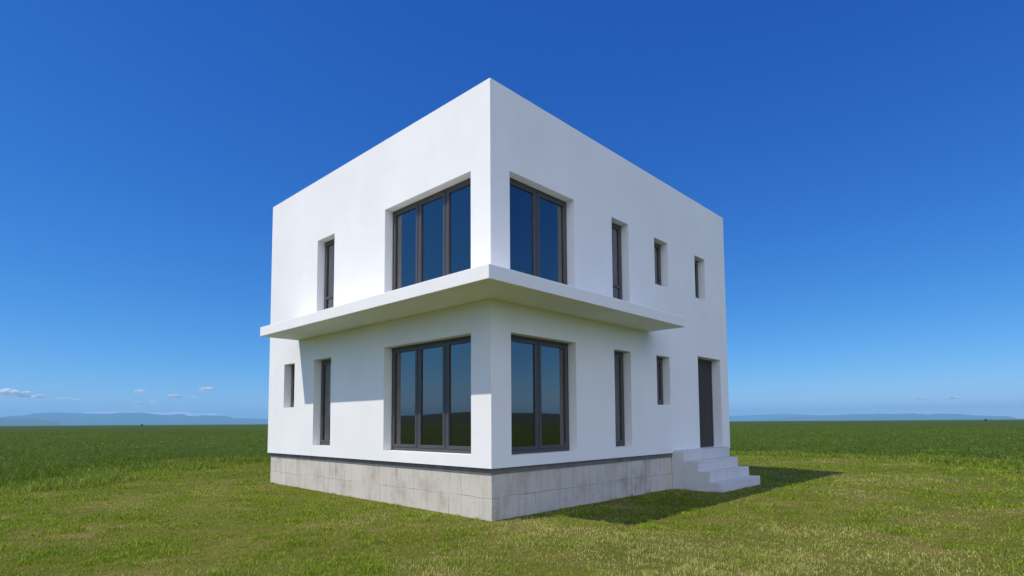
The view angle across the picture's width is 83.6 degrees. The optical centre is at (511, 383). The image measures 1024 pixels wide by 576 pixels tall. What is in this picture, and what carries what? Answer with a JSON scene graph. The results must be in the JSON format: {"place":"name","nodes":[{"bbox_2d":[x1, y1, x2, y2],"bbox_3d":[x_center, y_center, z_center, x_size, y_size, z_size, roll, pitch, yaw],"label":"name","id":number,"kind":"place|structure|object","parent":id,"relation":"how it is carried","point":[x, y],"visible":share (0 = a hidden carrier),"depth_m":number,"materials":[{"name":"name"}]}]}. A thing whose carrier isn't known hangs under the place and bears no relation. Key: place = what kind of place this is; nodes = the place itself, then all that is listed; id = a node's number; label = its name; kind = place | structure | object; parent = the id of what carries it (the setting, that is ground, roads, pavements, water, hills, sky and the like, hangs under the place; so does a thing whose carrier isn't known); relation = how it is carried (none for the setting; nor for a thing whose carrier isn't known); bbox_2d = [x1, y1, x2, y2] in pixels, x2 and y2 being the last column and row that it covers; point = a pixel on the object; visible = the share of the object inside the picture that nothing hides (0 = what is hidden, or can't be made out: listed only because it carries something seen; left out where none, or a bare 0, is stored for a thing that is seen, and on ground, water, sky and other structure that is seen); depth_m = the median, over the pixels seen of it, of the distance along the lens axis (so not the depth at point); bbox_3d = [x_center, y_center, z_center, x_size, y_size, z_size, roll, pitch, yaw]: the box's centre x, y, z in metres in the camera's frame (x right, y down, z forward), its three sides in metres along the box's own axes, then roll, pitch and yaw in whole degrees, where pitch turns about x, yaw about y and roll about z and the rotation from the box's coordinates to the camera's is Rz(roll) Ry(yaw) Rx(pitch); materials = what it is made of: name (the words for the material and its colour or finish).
{"place":"outdoors","nodes":[
{"label":"outdoors","id":0,"kind":"place"},
{"bbox_2d":[0,388,29,396],"bbox_3d":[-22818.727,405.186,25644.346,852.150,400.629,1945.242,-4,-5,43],"label":"cloud","id":1,"kind":"structure","parent":0,"point":[7,392],"depth_m":25607.69,"materials":[{"name":"white"}]},
{"bbox_2d":[21,391,31,394],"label":"cloud","id":2,"kind":"structure","parent":0,"point":[26,392],"depth_m":26243.23,"materials":[{"name":"white"}]},
{"bbox_2d":[0,418,58,425],"bbox_3d":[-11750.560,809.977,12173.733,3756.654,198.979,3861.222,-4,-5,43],"label":"hills","id":3,"kind":"structure","parent":0,"point":[19,422],"depth_m":12076.65,"materials":[{"name":"blue"}]},
{"bbox_2d":[31,394,46,397],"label":"cloud","id":4,"kind":"structure","parent":0,"point":[37,396],"depth_m":28867.13,"materials":[{"name":"white"}]},
{"bbox_2d":[0,411,238,417],"bbox_3d":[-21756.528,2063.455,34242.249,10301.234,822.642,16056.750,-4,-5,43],"label":"mountains","id":5,"kind":"structure","parent":0,"point":[162,413],"depth_m":34570.31,"materials":[{"name":"blue"}]},
{"bbox_2d":[0,412,267,424],"bbox_3d":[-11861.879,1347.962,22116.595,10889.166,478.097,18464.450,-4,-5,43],"label":"hills","id":6,"kind":"structure","parent":0,"point":[124,418],"depth_m":20053.52,"materials":[{"name":"blue"}]},
{"bbox_2d":[131,389,147,392],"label":"cloud","id":7,"kind":"structure","parent":0,"point":[140,391],"depth_m":25464.17,"materials":[{"name":"white"}]},
{"bbox_2d":[166,394,181,397],"bbox_3d":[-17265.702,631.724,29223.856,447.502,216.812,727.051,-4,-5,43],"label":"cloud","id":8,"kind":"structure","parent":0,"point":[174,395],"depth_m":29121.19,"materials":[{"name":"white"}]},
{"bbox_2d":[197,387,214,391],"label":"cloud","id":9,"kind":"structure","parent":0,"point":[204,389],"depth_m":24118.06,"materials":[{"name":"white"}]},
{"bbox_2d":[0,451,1023,575],"bbox_3d":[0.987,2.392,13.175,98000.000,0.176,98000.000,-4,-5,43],"label":"ground","id":10,"kind":"structure","parent":0,"point":[545,570],"depth_m":8.06,"materials":[{"name":"green plant"}]},
{"bbox_2d":[260,78,759,520],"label":"house","id":11,"kind":"structure","parent":10,"relation":"on","point":[492,299],"depth_m":11.10,"materials":[{"name":"white paint"}]},
{"bbox_2d":[291,365,294,406],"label":"window","id":12,"kind":"structure","parent":11,"relation":"in","point":[293,366],"depth_m":14.12,"materials":[{"name":"grey metal"}]},
{"bbox_2d":[320,359,330,445],"bbox_3d":[-4.086,0.419,12.887,0.768,1.938,0.087,-4,-5,43],"label":"window","id":13,"kind":"structure","parent":11,"relation":"in","point":[325,364],"depth_m":13.01,"materials":[{"name":"grey metal"}]},
{"bbox_2d":[324,239,334,308],"bbox_3d":[-4.052,-2.319,13.025,0.756,1.964,0.087,-4,-5,43],"label":"window","id":14,"kind":"structure","parent":11,"relation":"in","point":[329,246],"depth_m":13.16,"materials":[{"name":"grey metal"}]},
{"bbox_2d":[391,336,470,453],"bbox_3d":[-1.431,0.236,10.374,2.496,1.992,0.087,-4,-5,43],"label":"window","id":15,"kind":"structure","parent":11,"relation":"in","point":[431,381],"depth_m":10.36,"materials":[{"name":"glass"}]},
{"bbox_2d":[392,178,470,289],"bbox_3d":[-1.452,-2.511,10.565,2.504,1.980,0.087,-4,-5,43],"label":"window","id":16,"kind":"structure","parent":11,"relation":"in","point":[432,234],"depth_m":10.57,"materials":[{"name":"glass"}]},
{"bbox_2d":[510,178,566,284],"bbox_3d":[0.421,-2.538,10.340,0.087,1.981,1.769,-4,-5,43],"label":"window","id":17,"kind":"structure","parent":11,"relation":"in","point":[538,226],"depth_m":10.34,"materials":[{"name":"glass"}]},
{"bbox_2d":[511,335,568,453],"bbox_3d":[0.440,0.210,10.155,0.087,2.015,1.758,-4,-5,43],"label":"window","id":18,"kind":"structure","parent":11,"relation":"in","point":[539,368],"depth_m":10.14,"materials":[{"name":"glass"}]},
{"bbox_2d":[612,223,621,299],"bbox_3d":[2.128,-2.429,12.135,0.087,1.986,0.639,-4,-5,43],"label":"window","id":19,"kind":"structure","parent":11,"relation":"in","point":[616,229],"depth_m":12.25,"materials":[{"name":"grey metal"}]},
{"bbox_2d":[614,351,624,445],"bbox_3d":[2.143,0.314,11.946,0.087,1.982,0.623,-4,-5,43],"label":"window","id":20,"kind":"structure","parent":11,"relation":"in","point":[618,356],"depth_m":12.05,"materials":[{"name":"grey metal"}]},
{"bbox_2d":[654,243,660,285],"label":"window","id":21,"kind":"structure","parent":11,"relation":"in","point":[657,251],"depth_m":13.53,"materials":[{"name":"grey metal"}]},
{"bbox_2d":[656,357,662,404],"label":"window","id":22,"kind":"structure","parent":11,"relation":"in","point":[658,360],"depth_m":13.31,"materials":[{"name":"grey metal"}]},
{"bbox_2d":[694,260,698,297],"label":"window","id":23,"kind":"structure","parent":11,"relation":"in","point":[696,262],"depth_m":14.97,"materials":[{"name":"grey metal"}]},
{"bbox_2d":[698,359,713,446],"bbox_3d":[4.926,0.506,14.961,0.075,2.305,1.319,-4,-5,43],"label":"door","id":24,"kind":"structure","parent":11,"relation":"in","point":[704,366],"depth_m":15.14,"materials":[{"name":"grey metal"}]},
{"bbox_2d":[0,419,1023,489],"bbox_3d":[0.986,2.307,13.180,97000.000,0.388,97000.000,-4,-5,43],"label":"crop field","id":25,"kind":"structure","parent":0,"point":[732,424],"depth_m":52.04,"materials":[{"name":"green plant"}]},
{"bbox_2d":[0,449,1023,521],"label":"weeds","id":26,"kind":"object","parent":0,"point":[108,474],"visible":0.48,"depth_m":18.57,"materials":[{"name":"green plant"}]},
{"bbox_2d":[0,0,1023,418],"label":"sky","id":27,"kind":"structure","parent":0,"point":[861,162],"materials":[{"name":"blue"}]},
{"bbox_2d":[729,414,821,420],"bbox_3d":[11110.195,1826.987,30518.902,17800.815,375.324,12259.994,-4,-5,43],"label":"hills","id":28,"kind":"structure","parent":0,"point":[749,417],"depth_m":28786.54,"materials":[{"name":"blue"}]},
{"bbox_2d":[749,413,1023,420],"bbox_3d":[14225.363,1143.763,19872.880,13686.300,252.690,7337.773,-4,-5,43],"label":"hills","id":29,"kind":"structure","parent":0,"point":[908,416],"depth_m":19443.38,"materials":[{"name":"blue"}]},
{"bbox_2d":[940,396,959,398],"bbox_3d":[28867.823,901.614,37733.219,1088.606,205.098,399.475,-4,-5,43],"label":"cloud","id":30,"kind":"structure","parent":0,"point":[951,397],"depth_m":37656.62,"materials":[{"name":"white"}]}
]}

